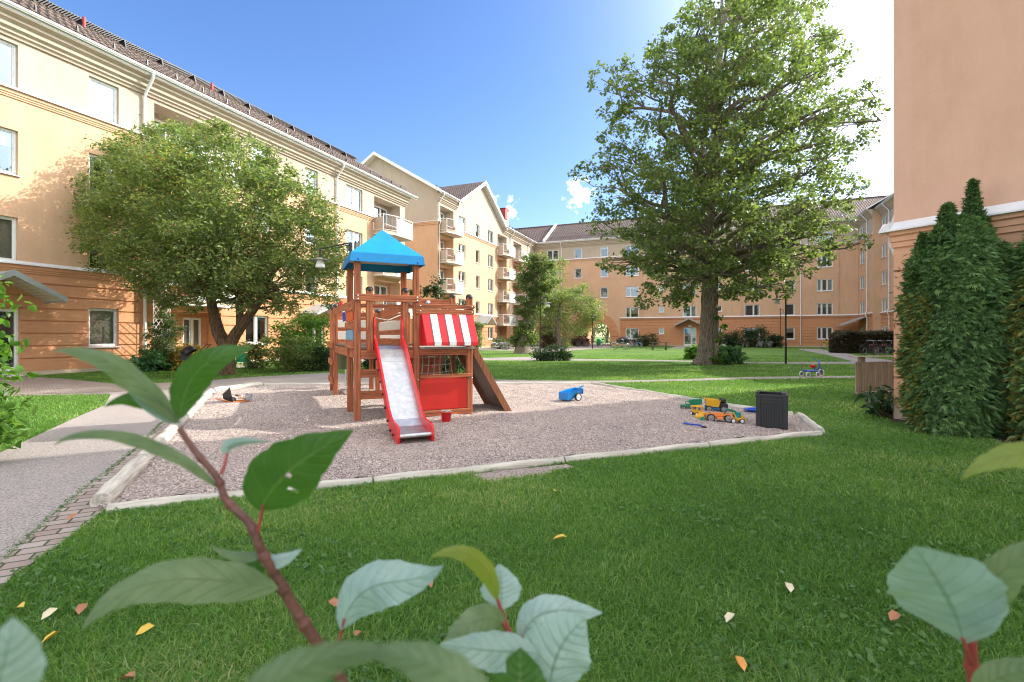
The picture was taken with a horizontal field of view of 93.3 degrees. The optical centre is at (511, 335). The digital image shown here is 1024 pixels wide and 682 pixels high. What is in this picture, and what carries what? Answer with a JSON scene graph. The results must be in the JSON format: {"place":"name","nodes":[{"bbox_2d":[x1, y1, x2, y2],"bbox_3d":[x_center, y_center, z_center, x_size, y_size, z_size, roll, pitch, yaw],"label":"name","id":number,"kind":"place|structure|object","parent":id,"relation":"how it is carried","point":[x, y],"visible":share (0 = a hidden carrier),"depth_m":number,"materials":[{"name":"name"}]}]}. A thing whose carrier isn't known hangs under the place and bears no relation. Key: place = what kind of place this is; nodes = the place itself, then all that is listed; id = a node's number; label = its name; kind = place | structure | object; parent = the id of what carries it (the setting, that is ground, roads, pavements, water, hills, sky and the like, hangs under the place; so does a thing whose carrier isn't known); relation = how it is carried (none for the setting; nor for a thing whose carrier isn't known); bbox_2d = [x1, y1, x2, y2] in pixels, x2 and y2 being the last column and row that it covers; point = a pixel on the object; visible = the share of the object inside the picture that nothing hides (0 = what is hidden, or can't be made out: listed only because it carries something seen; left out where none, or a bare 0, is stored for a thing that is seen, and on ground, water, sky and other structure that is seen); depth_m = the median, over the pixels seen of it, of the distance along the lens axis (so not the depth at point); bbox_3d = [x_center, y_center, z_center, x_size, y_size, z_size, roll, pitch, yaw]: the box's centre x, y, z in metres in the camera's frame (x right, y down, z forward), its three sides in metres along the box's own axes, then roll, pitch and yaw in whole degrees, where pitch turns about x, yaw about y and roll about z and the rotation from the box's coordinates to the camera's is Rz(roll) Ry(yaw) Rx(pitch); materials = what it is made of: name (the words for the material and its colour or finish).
{"place":"outdoors","nodes":[
{"label":"outdoors","id":0,"kind":"place"},
{"bbox_2d":[0,392,204,587],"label":"pavement","id":1,"kind":"structure","parent":0,"point":[53,529],"depth_m":3.41,"materials":[{"name":"brick"}]},
{"bbox_2d":[0,421,163,562],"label":"moss","id":2,"kind":"object","parent":1,"relation":"on","point":[62,506],"visible":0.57,"depth_m":3.85,"materials":[{"name":"green plant"}]},
{"bbox_2d":[90,455,149,506],"bbox_3d":[-3.540,1.300,4.415,0.166,0.164,1.414,0,0,-27],"label":"edging log","id":3,"kind":"object","parent":1,"relation":"on","point":[112,488],"visible":0.91,"depth_m":4.15,"materials":[{"name":"beige wood"}]},
{"bbox_2d":[136,430,173,459],"bbox_3d":[-4.185,1.300,5.683,0.169,0.165,1.413,0,0,-27],"label":"edging log","id":4,"kind":"object","parent":1,"relation":"on","point":[165,437],"visible":0.5,"depth_m":5.84,"materials":[{"name":"grey wood"}]},
{"bbox_2d":[162,415,189,435],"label":"edging log","id":5,"kind":"object","parent":1,"relation":"on","point":[173,427],"visible":0.52,"depth_m":6.71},
{"bbox_2d":[187,403,199,417],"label":"edging log","id":6,"kind":"object","parent":1,"relation":"on","point":[193,410],"visible":0.38,"depth_m":8.23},
{"bbox_2d":[0,376,210,394],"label":"pavement","id":7,"kind":"structure","parent":0,"point":[36,385],"depth_m":12.80,"materials":[{"name":"brick"}]},
{"bbox_2d":[0,373,514,560],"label":"path","id":8,"kind":"structure","parent":0,"point":[42,476],"depth_m":5.27,"materials":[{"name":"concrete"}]},
{"bbox_2d":[0,354,898,422],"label":"grass","id":9,"kind":"structure","parent":0,"point":[63,417],"depth_m":14.80,"materials":[{"name":"green plant"}]},
{"bbox_2d":[98,383,813,509],"bbox_3d":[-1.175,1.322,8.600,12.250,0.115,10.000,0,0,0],"label":"gravel ground","id":10,"kind":"structure","parent":0,"point":[155,482],"depth_m":6.90,"materials":[{"name":"grey gravel"}]},
{"bbox_2d":[216,387,251,401],"bbox_3d":[-5.541,1.176,9.659,0.628,0.328,0.390,0,0,-32],"label":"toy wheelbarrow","id":11,"kind":"object","parent":10,"relation":"on","point":[227,395],"visible":0.92,"depth_m":9.56,"materials":[{"name":"black plastic"}]},
{"bbox_2d":[338,353,346,385],"bbox_3d":[-4.332,0.810,12.400,0.445,1.120,0.445,0,0,-37],"label":"litter bin","id":12,"kind":"object","parent":10,"relation":"on","point":[342,361],"visible":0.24,"depth_m":12.24,"materials":[{"name":"green plastic"}]},
{"bbox_2d":[328,230,511,443],"bbox_3d":[-1.835,-0.160,9.284,2.784,3.220,6.485,0,0,-25],"label":"play structure","id":13,"kind":"object","parent":10,"relation":"on","point":[410,377],"visible":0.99,"depth_m":7.89,"materials":[{"name":"brown wood"}]},
{"bbox_2d":[440,410,451,421],"bbox_3d":[-1.030,1.251,7.561,0.189,0.198,0.188,0,0,0],"label":"toy bucket","id":14,"kind":"object","parent":10,"relation":"on","point":[445,415],"visible":0.9,"depth_m":7.50,"materials":[{"name":"red plastic"}]},
{"bbox_2d":[559,385,582,400],"bbox_3d":[1.269,1.182,10.001,0.577,0.296,0.350,0,0,-38],"label":"toy trailer","id":15,"kind":"object","parent":10,"relation":"on","point":[571,393],"visible":1,"depth_m":9.87,"materials":[{"name":"blue plastic"}]},
{"bbox_2d":[680,398,701,409],"bbox_3d":[3.191,1.223,8.625,0.363,0.214,0.166,0,0,18],"label":"toy truck","id":16,"kind":"object","parent":10,"relation":"on","point":[692,402],"visible":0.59,"depth_m":8.58,"materials":[{"name":"green plastic"}]},
{"bbox_2d":[690,405,704,415],"bbox_3d":[3.096,1.248,8.049,0.140,0.165,0.251,0,0,-20],"label":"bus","id":17,"kind":"object","parent":10,"relation":"on","point":[695,412],"visible":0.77,"depth_m":8.03,"materials":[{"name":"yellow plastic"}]},
{"bbox_2d":[703,397,727,411],"bbox_3d":[3.577,1.210,8.511,0.390,0.240,0.201,0,0,14],"label":"toy dump truck","id":18,"kind":"object","parent":10,"relation":"on","point":[721,404],"visible":0.94,"depth_m":8.44,"materials":[{"name":"yellow plastic"}]},
{"bbox_2d":[705,412,733,422],"bbox_3d":[3.217,1.255,7.510,0.390,0.140,0.218,0,0,14],"label":"toy truck chassis","id":19,"kind":"object","parent":10,"relation":"on","point":[712,416],"visible":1,"depth_m":7.44,"materials":[{"name":"orange plastic"}]},
{"bbox_2d":[726,408,745,422],"bbox_3d":[3.435,1.222,7.407,0.270,0.216,0.146,0,0,8],"label":"toy digger","id":20,"kind":"object","parent":10,"relation":"on","point":[738,417],"visible":0.93,"depth_m":7.36,"materials":[{"name":"yellow plastic"}]},
{"bbox_2d":[755,390,788,429],"bbox_3d":[3.829,1.107,7.119,0.417,0.585,0.456,0,0,30],"label":"storage box","id":21,"kind":"object","parent":10,"relation":"on","point":[771,409],"visible":0.9,"depth_m":6.93,"materials":[{"name":"black plastic"}]},
{"bbox_2d":[48,0,893,336],"label":"sky","id":22,"kind":"structure","parent":0,"point":[449,92],"materials":[{"name":"blue"}]},
{"bbox_2d":[0,337,1023,681],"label":"ground","id":23,"kind":"structure","parent":0,"point":[672,351],"depth_m":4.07,"materials":[{"name":"green plant"}]},
{"bbox_2d":[0,275,40,448],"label":"lilac shrub","id":24,"kind":"object","parent":23,"relation":"on","point":[7,421],"visible":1,"depth_m":5.31,"materials":[{"name":"green plant"}]},
{"bbox_2d":[0,618,46,681],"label":"blurred leaf sprig","id":25,"kind":"object","parent":23,"relation":"on","point":[22,657],"visible":1,"depth_m":0.31,"materials":[{"name":"green plant"}]},
{"bbox_2d":[136,623,154,634],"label":"fallen leaf","id":26,"kind":"object","parent":23,"relation":"on","point":[144,628],"visible":1,"depth_m":2.14,"materials":[{"name":"yellow plant"}]},
{"bbox_2d":[128,346,174,372],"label":"hosta plant","id":27,"kind":"object","parent":23,"relation":"on","point":[148,360],"visible":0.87,"depth_m":18.14,"materials":[{"name":"green plant"}]},
{"bbox_2d":[153,300,170,339],"bbox_3d":[-14.165,-0.050,19.569,0.039,2.800,0.789,0,0,10],"label":"trellis","id":28,"kind":"object","parent":23,"relation":"on","point":[169,310],"visible":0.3,"depth_m":19.32,"materials":[{"name":"white wood"}]},
{"bbox_2d":[138,336,186,368],"bbox_3d":[-13.895,0.695,19.273,1.847,1.646,1.801,0,0,0],"label":"shrub","id":29,"kind":"object","parent":23,"relation":"on","point":[152,339],"visible":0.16,"depth_m":19.12,"materials":[{"name":"green plant"}]},
{"bbox_2d":[141,296,186,370],"bbox_3d":[-13.596,-0.082,18.871,1.810,2.926,1.168,0,0,0],"label":"climbing plant","id":30,"kind":"object","parent":23,"relation":"on","point":[165,332],"visible":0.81,"depth_m":18.77,"materials":[{"name":"green plant"}]},
{"bbox_2d":[164,342,202,370],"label":"shrub","id":31,"kind":"object","parent":23,"relation":"on","point":[177,358],"visible":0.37,"depth_m":18.95,"materials":[{"name":"green plant"}]},
{"bbox_2d":[176,343,211,369],"bbox_3d":[-11.726,0.816,17.887,1.008,1.068,0.550,0,0,-15],"label":"pram","id":32,"kind":"object","parent":23,"relation":"on","point":[186,352],"visible":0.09,"depth_m":17.65,"materials":[{"name":"black fabric"}]},
{"bbox_2d":[61,114,353,374],"bbox_3d":[-10.703,-3.369,16.803,11.058,9.567,8.316,0,0,0],"label":"rowan tree","id":33,"kind":"object","parent":23,"relation":"on","point":[202,221],"visible":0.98,"depth_m":15.12,"materials":[{"name":"green plant"}]},
{"bbox_2d":[0,0,417,376],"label":"apartment building","id":34,"kind":"structure","parent":23,"relation":"on","point":[69,81],"depth_m":18.09,"materials":[{"name":"beige paint"}]},
{"bbox_2d":[0,215,15,259],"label":"window","id":35,"kind":"structure","parent":34,"relation":"in","point":[11,221],"depth_m":16.13,"materials":[{"name":"white paint"}]},
{"bbox_2d":[0,39,15,86],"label":"window","id":36,"kind":"structure","parent":34,"relation":"in","point":[13,48],"depth_m":16.17,"materials":[{"name":"white paint"}]},
{"bbox_2d":[0,127,20,176],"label":"window","id":37,"kind":"structure","parent":34,"relation":"in","point":[12,140],"depth_m":16.16,"materials":[{"name":"white paint"}]},
{"bbox_2d":[0,308,22,376],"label":"entrance door","id":38,"kind":"structure","parent":34,"relation":"in","point":[15,316],"depth_m":16.21,"materials":[{"name":"white paint"}]},
{"bbox_2d":[89,153,116,194],"bbox_3d":[-15.689,-6.085,18.543,0.320,1.530,1.090,0,0,22],"label":"window","id":39,"kind":"structure","parent":34,"relation":"in","point":[91,156],"depth_m":18.30,"materials":[{"name":"white paint"}]},
{"bbox_2d":[89,77,116,123],"bbox_3d":[-15.757,-8.990,18.570,0.136,1.480,0.990,0,0,22],"label":"window","id":40,"kind":"structure","parent":34,"relation":"in","point":[114,96],"depth_m":18.68,"materials":[{"name":"white paint"}]},
{"bbox_2d":[87,308,120,347],"bbox_3d":[-15.680,-0.300,18.539,0.302,1.500,1.090,0,0,22],"label":"window","id":41,"kind":"structure","parent":34,"relation":"in","point":[112,338],"depth_m":18.65,"materials":[{"name":"grey glass"}]},
{"bbox_2d":[182,317,200,350],"bbox_3d":[-15.030,0.210,22.647,0.142,2.120,0.900,0,0,22],"label":"terrace door","id":42,"kind":"structure","parent":34,"relation":"in","point":[190,334],"depth_m":22.64,"materials":[{"name":"white paint"}]},
{"bbox_2d":[245,315,266,344],"bbox_3d":[-13.117,-0.300,24.845,0.250,1.500,1.460,0,0,22],"label":"window","id":43,"kind":"structure","parent":34,"relation":"in","point":[255,317],"depth_m":24.87,"materials":[{"name":"white paint"}]},
{"bbox_2d":[305,167,315,194],"bbox_3d":[-11.855,-8.990,28.297,0.154,1.480,0.950,0,0,22],"label":"window","id":44,"kind":"structure","parent":34,"relation":"in","point":[312,171],"depth_m":28.43,"materials":[{"name":"white paint"}]},
{"bbox_2d":[346,229,360,252],"bbox_3d":[-10.392,-6.085,31.706,0.320,1.530,1.670,0,0,22],"label":"window","id":45,"kind":"structure","parent":34,"relation":"in","point":[358,236],"depth_m":31.73,"materials":[{"name":"white paint"}]},
{"bbox_2d":[346,185,360,210],"bbox_3d":[-10.465,-8.990,31.736,0.154,1.480,1.571,0,0,21],"label":"window","id":46,"kind":"structure","parent":34,"relation":"in","point":[352,189],"depth_m":32.12,"materials":[{"name":"white paint"}]},
{"bbox_2d":[375,205,394,228],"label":"window","id":47,"kind":"structure","parent":34,"relation":"in","point":[384,210],"depth_m":35.74,"materials":[{"name":"white paint"}]},
{"bbox_2d":[212,382,262,390],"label":"edging log","id":48,"kind":"object","parent":23,"relation":"on","point":[239,386],"visible":0.57,"depth_m":12.16,"materials":[{"name":"grey wood"}]},
{"bbox_2d":[106,477,371,512],"bbox_3d":[-2.187,1.330,4.061,1.951,0.106,0.109,0,0,-22],"label":"edging log","id":49,"kind":"object","parent":23,"relation":"on","point":[161,501],"visible":0.39,"depth_m":3.89,"materials":[{"name":"beige wood"}]},
{"bbox_2d":[237,333,279,368],"bbox_3d":[-10.566,0.681,20.159,1.779,1.597,1.501,0,0,0],"label":"shrub","id":50,"kind":"object","parent":23,"relation":"on","point":[257,352],"visible":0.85,"depth_m":20.11,"materials":[{"name":"green plant"}]},
{"bbox_2d":[52,345,487,681],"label":"leafy branch","id":51,"kind":"object","parent":23,"relation":"on","point":[305,462],"visible":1,"depth_m":0.57,"materials":[{"name":"green plant"}]},
{"bbox_2d":[266,333,321,371],"bbox_3d":[-8.134,0.763,18.241,2.122,1.806,1.739,0,0,0],"label":"shrub","id":52,"kind":"object","parent":23,"relation":"on","point":[297,357],"visible":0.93,"depth_m":18.08,"materials":[{"name":"green plant"}]},
{"bbox_2d":[265,310,329,369],"bbox_3d":[-8.331,0.285,19.474,3.406,2.746,3.177,0,0,0],"label":"shrub","id":53,"kind":"object","parent":23,"relation":"on","point":[313,322],"visible":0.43,"depth_m":19.50,"materials":[{"name":"green plant"}]},
{"bbox_2d":[264,383,344,385],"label":"edging log","id":54,"kind":"object","parent":23,"relation":"on","point":[299,383],"visible":0.38,"depth_m":13.09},
{"bbox_2d":[298,344,329,371],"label":"shrub","id":55,"kind":"object","parent":23,"relation":"on","point":[322,357],"visible":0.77,"depth_m":18.39,"materials":[{"name":"green plant"}]},
{"bbox_2d":[311,242,351,267],"bbox_3d":[-5.034,-0.610,13.537,1.180,4.020,0.490,0,0,4],"label":"lamp post","id":56,"kind":"object","parent":23,"relation":"on","point":[320,260],"visible":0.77,"depth_m":13.50,"materials":[{"name":"white metal"}]},
{"bbox_2d":[409,275,478,317],"bbox_3d":[-3.488,-0.836,23.980,3.645,4.432,1.137,0,0,0],"label":"slender shrub","id":57,"kind":"object","parent":23,"relation":"on","point":[435,289],"visible":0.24,"depth_m":23.93,"materials":[{"name":"green plant"}]},
{"bbox_2d":[361,151,536,347],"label":"apartment building","id":58,"kind":"structure","parent":23,"relation":"on","point":[467,239],"depth_m":51.97,"materials":[{"name":"beige paint"}]},
{"bbox_2d":[441,355,465,373],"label":"shrub","id":59,"kind":"object","parent":23,"relation":"on","point":[459,365],"visible":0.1,"depth_m":15.19,"materials":[{"name":"green plant"}]},
{"bbox_2d":[373,457,564,482],"bbox_3d":[-0.363,1.329,4.788,1.950,0.107,0.110,0,0,-22],"label":"edging log","id":60,"kind":"object","parent":23,"relation":"on","point":[518,464],"visible":0.73,"depth_m":4.75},
{"bbox_2d":[474,321,484,350],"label":"shrub","id":61,"kind":"object","parent":23,"relation":"on","point":[477,326],"visible":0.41,"depth_m":43.10,"materials":[{"name":"green plant"}]},
{"bbox_2d":[490,336,510,348],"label":"shrub","id":62,"kind":"object","parent":23,"relation":"on","point":[498,341],"visible":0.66,"depth_m":49.22,"materials":[{"name":"green plant"}]},
{"bbox_2d":[0,415,1023,681],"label":"clover","id":63,"kind":"object","parent":23,"relation":"on","point":[718,619],"visible":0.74,"depth_m":2.72,"materials":[{"name":"green plant"}]},
{"bbox_2d":[430,545,602,681],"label":"leafy sprig","id":64,"kind":"object","parent":23,"relation":"on","point":[548,642],"visible":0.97,"depth_m":0.60,"materials":[{"name":"green plant"}]},
{"bbox_2d":[471,464,576,481],"bbox_3d":[0.135,1.346,4.770,1.105,0.001,0.343,0,0,-24],"label":"gravel spill","id":65,"kind":"object","parent":23,"relation":"on","point":[514,472],"visible":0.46,"depth_m":4.78,"materials":[{"name":"grey gravel"}]},
{"bbox_2d":[507,251,561,353],"bbox_3d":[1.715,-2.560,37.198,4.264,7.954,3.185,0,0,0],"label":"linden","id":66,"kind":"object","parent":23,"relation":"on","point":[522,339],"visible":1,"depth_m":36.61,"materials":[{"name":"green plant"}]},
{"bbox_2d":[537,325,556,347],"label":"shrub","id":67,"kind":"object","parent":23,"relation":"on","point":[546,338],"visible":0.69,"depth_m":51.79,"materials":[{"name":"brown plant"}]},
{"bbox_2d":[511,382,590,383],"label":"edging log","id":68,"kind":"object","parent":23,"relation":"on","point":[550,382],"visible":0.53,"depth_m":13.37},
{"bbox_2d":[529,343,575,360],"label":"shrub","id":69,"kind":"object","parent":23,"relation":"on","point":[556,354],"visible":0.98,"depth_m":26.05,"materials":[{"name":"green plant"}]},
{"bbox_2d":[542,330,572,347],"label":"shrub","id":70,"kind":"object","parent":23,"relation":"on","point":[567,343],"visible":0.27,"depth_m":53.24,"materials":[{"name":"green plant"}]},
{"bbox_2d":[534,255,608,345],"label":"lacy tree","id":71,"kind":"object","parent":23,"relation":"on","point":[557,316],"visible":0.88,"depth_m":51.67,"materials":[{"name":"green plant"}]},
{"bbox_2d":[569,333,590,345],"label":"shrub","id":72,"kind":"object","parent":23,"relation":"on","point":[573,341],"visible":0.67,"depth_m":61.85,"materials":[{"name":"brown plant"}]},
{"bbox_2d":[596,323,609,342],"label":"garden tree","id":73,"kind":"object","parent":23,"relation":"on","point":[601,328],"visible":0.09,"depth_m":97.09,"materials":[{"name":"green plant"}]},
{"bbox_2d":[592,382,634,389],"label":"edging log","id":74,"kind":"object","parent":23,"relation":"on","point":[615,386],"visible":0.51,"depth_m":12.46,"materials":[{"name":"beige wood"}]},
{"bbox_2d":[563,442,709,461],"bbox_3d":[1.463,1.330,5.513,1.951,0.107,0.109,0,0,-22],"label":"edging log","id":75,"kind":"object","parent":23,"relation":"on","point":[588,456],"visible":0.71,"depth_m":5.44,"materials":[{"name":"beige wood"}]},
{"bbox_2d":[630,331,659,346],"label":"shrub","id":76,"kind":"object","parent":23,"relation":"on","point":[646,341],"visible":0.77,"depth_m":61.68,"materials":[{"name":"green plant"}]},
{"bbox_2d":[634,389,691,399],"bbox_3d":[3.365,1.330,10.901,0.124,0.121,1.813,0,0,-24],"label":"edging log","id":77,"kind":"object","parent":23,"relation":"on","point":[677,396],"visible":0.47,"depth_m":10.67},
{"bbox_2d":[683,344,697,358],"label":"hosta plant","id":78,"kind":"object","parent":23,"relation":"on","point":[690,352],"visible":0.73,"depth_m":27.79,"materials":[{"name":"green plant"}]},
{"bbox_2d":[514,195,887,346],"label":"apartment building","id":79,"kind":"structure","parent":23,"relation":"on","point":[822,303],"depth_m":63.37,"materials":[{"name":"beige paint"}]},
{"bbox_2d":[816,279,832,291],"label":"window","id":80,"kind":"structure","parent":79,"relation":"in","point":[829,282],"depth_m":57.78,"materials":[{"name":"white paint"}]},
{"bbox_2d":[817,303,832,314],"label":"window","id":81,"kind":"structure","parent":79,"relation":"in","point":[820,305],"depth_m":57.83,"materials":[{"name":"white paint"}]},
{"bbox_2d":[567,0,890,364],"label":"linden tree","id":82,"kind":"object","parent":23,"relation":"on","point":[706,262],"visible":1,"depth_m":20.24,"materials":[{"name":"green plant"}]},
{"bbox_2d":[718,331,741,346],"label":"shrub","id":83,"kind":"object","parent":23,"relation":"on","point":[728,343],"visible":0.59,"depth_m":58.01,"materials":[{"name":"green plant"}]},
{"bbox_2d":[718,344,749,364],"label":"hosta plant","id":84,"kind":"object","parent":23,"relation":"on","point":[734,355],"visible":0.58,"depth_m":22.65,"materials":[{"name":"green plant"}]},
{"bbox_2d":[735,655,746,671],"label":"fallen leaf","id":85,"kind":"object","parent":23,"relation":"on","point":[741,661],"visible":1,"depth_m":1.92,"materials":[{"name":"orange plant"}]},
{"bbox_2d":[723,323,778,347],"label":"shrub","id":86,"kind":"object","parent":23,"relation":"on","point":[753,334],"visible":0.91,"depth_m":56.51,"materials":[{"name":"green plant"}]},
{"bbox_2d":[708,430,822,446],"bbox_3d":[3.287,1.330,6.238,1.950,0.107,0.110,0,0,-22],"label":"edging log","id":87,"kind":"object","parent":23,"relation":"on","point":[763,438],"visible":0.61,"depth_m":6.18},
{"bbox_2d":[767,333,784,347],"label":"shrub","id":88,"kind":"object","parent":23,"relation":"on","point":[775,341],"visible":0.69,"depth_m":56.24,"materials":[{"name":"green plant"}]},
{"bbox_2d":[772,290,786,363],"bbox_3d":[12.868,-0.415,23.287,0.485,3.630,0.673,0,0,-63],"label":"lamp post","id":89,"kind":"object","parent":23,"relation":"on","point":[777,299],"visible":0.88,"depth_m":23.30,"materials":[{"name":"metal"}]},
{"bbox_2d":[795,412,824,433],"bbox_3d":[4.515,1.330,7.366,0.155,0.151,1.458,0,0,21],"label":"edging log","id":90,"kind":"object","parent":23,"relation":"on","point":[809,422],"visible":0.67,"depth_m":7.13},
{"bbox_2d":[828,329,894,352],"bbox_3d":[28.672,0.510,38.361,6.796,2.139,2.394,0,0,0],"label":"hedge","id":91,"kind":"object","parent":23,"relation":"on","point":[844,341],"visible":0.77,"depth_m":37.52,"materials":[{"name":"brown plant"}]},
{"bbox_2d":[848,356,894,395],"bbox_3d":[8.453,0.902,10.956,1.630,0.895,0.210,0,0,-4],"label":"board fence","id":92,"kind":"object","parent":23,"relation":"on","point":[867,374],"visible":0.55,"depth_m":10.91,"materials":[{"name":"brown wood"}]},
{"bbox_2d":[872,340,894,354],"bbox_3d":[26.375,0.834,34.123,1.755,1.054,0.600,0,4,8],"label":"bicycle","id":93,"kind":"object","parent":23,"relation":"on","point":[891,345],"visible":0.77,"depth_m":34.14,"materials":[{"name":"metal"}]},
{"bbox_2d":[868,400,1023,442],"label":"soil bed","id":94,"kind":"object","parent":23,"relation":"on","point":[1003,439],"visible":0.22,"depth_m":6.46,"materials":[{"name":"brown soil"}]},
{"bbox_2d":[854,385,893,417],"bbox_3d":[6.269,1.153,8.119,1.042,0.656,0.833,0,0,0],"label":"bush","id":95,"kind":"object","parent":94,"relation":"on","point":[884,406],"visible":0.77,"depth_m":8.02,"materials":[{"name":"green plant"}]},
{"bbox_2d":[885,177,1023,438],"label":"thuja","id":96,"kind":"object","parent":94,"relation":"on","point":[949,349],"visible":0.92,"depth_m":6.43,"materials":[{"name":"green plant"}]},
{"bbox_2d":[983,234,1023,441],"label":"thuja","id":97,"kind":"object","parent":94,"relation":"on","point":[1015,386],"visible":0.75,"depth_m":6.08,"materials":[{"name":"green plant"}]},
{"bbox_2d":[878,0,1023,433],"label":"apartment building","id":98,"kind":"structure","parent":23,"relation":"on","point":[958,94],"depth_m":7.20,"materials":[{"name":"beige paint"}]},
{"bbox_2d":[886,441,1023,681],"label":"broad leaf sprig","id":99,"kind":"object","parent":23,"relation":"on","point":[965,601],"visible":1,"depth_m":0.49,"materials":[{"name":"green plant"}]},
{"bbox_2d":[479,346,610,351],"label":"path","id":100,"kind":"structure","parent":0,"point":[571,348],"depth_m":51.47,"materials":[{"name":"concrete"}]},
{"bbox_2d":[353,357,853,363],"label":"path","id":101,"kind":"structure","parent":0,"point":[516,358],"depth_m":26.40,"materials":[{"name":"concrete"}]},
{"bbox_2d":[494,376,881,382],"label":"path","id":102,"kind":"structure","parent":0,"point":[735,378],"depth_m":14.91,"materials":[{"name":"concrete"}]},
{"bbox_2d":[799,359,823,376],"bbox_3d":[9.997,1.065,16.040,0.840,0.570,0.410,0,0,-12],"label":"tricycle","id":103,"kind":"object","parent":102,"relation":"on","point":[819,372],"visible":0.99,"depth_m":16.02,"materials":[{"name":"blue plastic"}]},
{"bbox_2d":[799,349,891,364],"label":"path","id":104,"kind":"structure","parent":0,"point":[843,356],"depth_m":31.46,"materials":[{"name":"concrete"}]},
{"bbox_2d":[836,192,894,331],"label":"apartment building","id":105,"kind":"structure","parent":0,"point":[876,271],"depth_m":51.45,"materials":[{"name":"beige paint"}]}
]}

